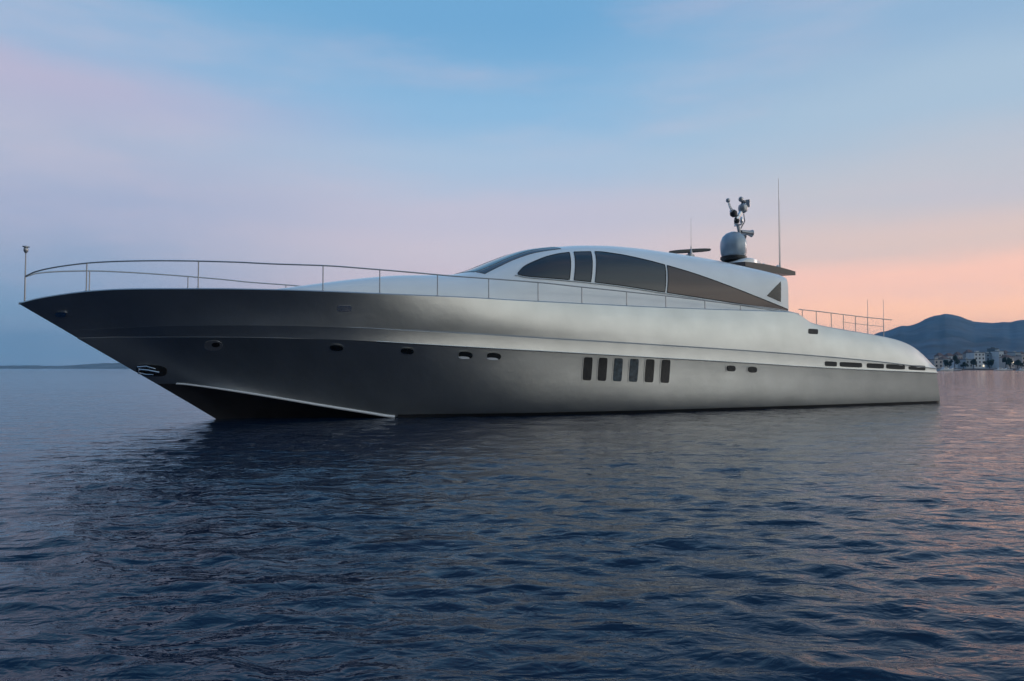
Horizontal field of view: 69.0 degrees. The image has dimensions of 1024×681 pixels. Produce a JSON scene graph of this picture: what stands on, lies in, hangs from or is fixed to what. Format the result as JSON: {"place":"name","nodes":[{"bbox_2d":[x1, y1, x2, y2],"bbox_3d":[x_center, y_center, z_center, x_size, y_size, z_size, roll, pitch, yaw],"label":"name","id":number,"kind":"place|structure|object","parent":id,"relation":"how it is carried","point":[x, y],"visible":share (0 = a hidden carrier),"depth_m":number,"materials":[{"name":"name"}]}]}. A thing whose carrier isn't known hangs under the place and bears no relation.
{"place":"outdoors","nodes":[
{"label":"outdoors","id":0,"kind":"place"},
{"bbox_2d":[0,363,129,368],"bbox_3d":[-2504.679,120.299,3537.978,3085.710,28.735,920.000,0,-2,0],"label":"shore","id":1,"kind":"structure","parent":0,"point":[104,366],"depth_m":3200.86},
{"bbox_2d":[0,369,1023,680],"bbox_3d":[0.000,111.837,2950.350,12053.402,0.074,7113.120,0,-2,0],"label":"water","id":2,"kind":"structure","parent":0,"point":[150,529],"depth_m":5.14,"materials":[{"name":"blue liquid"}]},
{"bbox_2d":[19,178,939,418],"bbox_3d":[1.481,-1.335,22.349,27.282,8.643,6.390,1,-2,-27],"label":"motor yacht","id":3,"kind":"object","parent":2,"relation":"on","point":[573,330],"visible":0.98,"depth_m":18.73,"materials":[{"name":"silver metal"}]},
{"bbox_2d":[518,252,570,279],"bbox_3d":[0.943,-2.049,19.952,1.766,0.857,0.596,1,-2,-27],"label":"side window","id":4,"kind":"structure","parent":3,"relation":"in","point":[554,266],"depth_m":19.92,"materials":[{"name":"black glass"}]},
{"bbox_2d":[574,251,592,281],"bbox_3d":[1.939,-2.049,20.432,0.913,0.949,0.657,1,-2,-27],"label":"side window","id":5,"kind":"structure","parent":3,"relation":"in","point":[583,259],"depth_m":20.31,"materials":[{"name":"black glass"}]},
{"bbox_2d":[581,356,593,380],"bbox_3d":[1.950,0.729,19.250,0.324,0.660,0.104,1,-2,-22],"label":"hull window","id":6,"kind":"structure","parent":3,"relation":"in","point":[587,364],"depth_m":19.23,"materials":[{"name":"black glass"}]},
{"bbox_2d":[596,357,607,381],"bbox_3d":[2.356,0.749,19.419,0.334,0.665,0.097,1,-2,-23],"label":"hull window","id":7,"kind":"structure","parent":3,"relation":"in","point":[602,363],"depth_m":19.40,"materials":[{"name":"black glass"}]},
{"bbox_2d":[612,357,623,381],"bbox_3d":[2.783,0.769,19.603,0.346,0.671,0.089,1,-2,-23],"label":"hull window","id":8,"kind":"structure","parent":3,"relation":"in","point":[618,362],"depth_m":19.59,"materials":[{"name":"black glass"}]},
{"bbox_2d":[595,251,665,291],"bbox_3d":[3.280,-1.945,21.023,2.580,1.146,0.741,1,-2,-27],"label":"side window","id":9,"kind":"structure","parent":3,"relation":"in","point":[611,268],"depth_m":20.91,"materials":[{"name":"black glass"}]},
{"bbox_2d":[628,358,639,382],"bbox_3d":[3.233,0.791,19.805,0.361,0.678,0.079,1,-2,-24],"label":"hull window","id":10,"kind":"structure","parent":3,"relation":"in","point":[633,366],"depth_m":19.79,"materials":[{"name":"black glass"}]},
{"bbox_2d":[643,358,654,382],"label":"hull window","id":11,"kind":"structure","parent":3,"relation":"in","point":[649,365],"depth_m":20.00,"materials":[{"name":"black glass"}]},
{"bbox_2d":[659,359,670,383],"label":"hull window","id":12,"kind":"structure","parent":3,"relation":"in","point":[665,364],"depth_m":20.22,"materials":[{"name":"black glass"}]},
{"bbox_2d":[667,265,787,310],"bbox_3d":[6.516,-1.561,22.446,4.894,1.197,0.387,1,-2,-27],"label":"side window","id":13,"kind":"structure","parent":3,"relation":"in","point":[680,281],"depth_m":21.92,"materials":[{"name":"grey glass"}]},
{"bbox_2d":[937,365,953,370],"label":"motorboat","id":14,"kind":"object","parent":2,"relation":"on","point":[945,368],"visible":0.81,"depth_m":328.98,"materials":[{"name":"white"}]},
{"bbox_2d":[994,368,1006,370],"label":"motorboat","id":15,"kind":"object","parent":2,"relation":"on","point":[1000,369],"visible":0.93,"depth_m":398.99,"materials":[{"name":"white"}]},
{"bbox_2d":[0,0,1023,365],"label":"sky","id":16,"kind":"structure","parent":0,"point":[445,137],"materials":[{"name":"blue"}]},
{"bbox_2d":[874,314,1023,358],"bbox_3d":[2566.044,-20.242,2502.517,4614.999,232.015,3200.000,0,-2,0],"label":"mountain","id":17,"kind":"structure","parent":0,"point":[932,336],"depth_m":2168.63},
{"bbox_2d":[936,368,1023,369],"bbox_3d":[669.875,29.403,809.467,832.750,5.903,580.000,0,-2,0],"label":"quay","id":18,"kind":"structure","parent":0,"point":[980,368],"depth_m":569.02,"materials":[{"name":"concrete"}]},
{"bbox_2d":[928,358,942,367],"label":"building","id":19,"kind":"structure","parent":18,"relation":"on","point":[936,362],"depth_m":599.73,"materials":[{"name":"grey concrete"}]},
{"bbox_2d":[934,353,942,357],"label":"building","id":20,"kind":"structure","parent":18,"relation":"on","point":[938,355],"depth_m":874.37,"materials":[{"name":"ceramic"}]},
{"bbox_2d":[938,356,950,367],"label":"building","id":21,"kind":"structure","parent":18,"relation":"on","point":[945,358],"depth_m":640.38,"materials":[{"name":"concrete"}]},
{"bbox_2d":[943,360,951,366],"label":"tree","id":22,"kind":"object","parent":18,"relation":"on","point":[946,362],"visible":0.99,"depth_m":558.78,"materials":[{"name":"green plant"}]},
{"bbox_2d":[943,353,953,358],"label":"building","id":23,"kind":"structure","parent":18,"relation":"on","point":[949,355],"depth_m":796.72,"materials":[{"name":"ceramic"}]},
{"bbox_2d":[949,355,959,367],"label":"tree","id":24,"kind":"object","parent":18,"relation":"on","point":[957,361],"visible":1,"depth_m":559.54,"materials":[{"name":"green plant"}]},
{"bbox_2d":[950,357,961,367],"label":"building","id":25,"kind":"structure","parent":18,"relation":"on","point":[952,366],"depth_m":625.75,"materials":[{"name":"concrete"}]},
{"bbox_2d":[953,352,962,358],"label":"building","id":26,"kind":"structure","parent":18,"relation":"on","point":[959,354],"depth_m":796.28,"materials":[{"name":"ceramic"}]},
{"bbox_2d":[960,362,967,368],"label":"tree","id":27,"kind":"object","parent":18,"relation":"on","point":[965,364],"visible":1,"depth_m":543.27,"materials":[{"name":"green plant"}]},
{"bbox_2d":[958,358,972,367],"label":"building","id":28,"kind":"structure","parent":18,"relation":"on","point":[968,361],"depth_m":579.82,"materials":[{"name":"grey concrete"}]},
{"bbox_2d":[962,350,971,357],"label":"building","id":29,"kind":"structure","parent":18,"relation":"on","point":[964,354],"depth_m":796.43,"materials":[{"name":"ceramic"}]},
{"bbox_2d":[971,359,976,368],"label":"tree","id":30,"kind":"object","parent":18,"relation":"on","point":[973,362],"visible":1,"depth_m":543.66,"materials":[{"name":"green plant"}]},
{"bbox_2d":[966,351,984,367],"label":"building","id":31,"kind":"structure","parent":18,"relation":"on","point":[978,356],"depth_m":599.91,"materials":[{"name":"white concrete"}]},
{"bbox_2d":[985,352,991,367],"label":"building","id":32,"kind":"structure","parent":18,"relation":"on","point":[987,355],"depth_m":639.88,"materials":[{"name":"grey concrete"}]},
{"bbox_2d":[983,359,993,368],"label":"tree","id":33,"kind":"object","parent":18,"relation":"on","point":[990,362],"visible":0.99,"depth_m":548.47,"materials":[{"name":"green plant"}]},
{"bbox_2d":[987,347,998,352],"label":"building","id":34,"kind":"structure","parent":18,"relation":"on","point":[991,349],"depth_m":685.54,"materials":[{"name":"stone"}]},
{"bbox_2d":[990,350,1003,367],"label":"building","id":35,"kind":"structure","parent":18,"relation":"on","point":[995,354],"depth_m":633.24,"materials":[{"name":"white concrete"}]},
{"bbox_2d":[998,355,1014,367],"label":"building","id":36,"kind":"structure","parent":18,"relation":"on","point":[1002,364],"depth_m":604.05,"materials":[{"name":"concrete"}]},
{"bbox_2d":[1006,358,1012,368],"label":"tree","id":37,"kind":"object","parent":18,"relation":"on","point":[1009,361],"visible":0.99,"depth_m":544.51,"materials":[{"name":"green plant"}]},
{"bbox_2d":[1006,351,1020,355],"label":"building","id":38,"kind":"structure","parent":18,"relation":"on","point":[1013,353],"depth_m":642.26,"materials":[{"name":"grey glass"}]},
{"bbox_2d":[1013,354,1023,367],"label":"building","id":39,"kind":"structure","parent":18,"relation":"on","point":[1020,357],"depth_m":603.88,"materials":[{"name":"grey concrete"}]},
{"bbox_2d":[1013,359,1023,368],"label":"tree","id":40,"kind":"object","parent":18,"relation":"on","point":[1018,362],"visible":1,"depth_m":546.92,"materials":[{"name":"green plant"}]}
]}

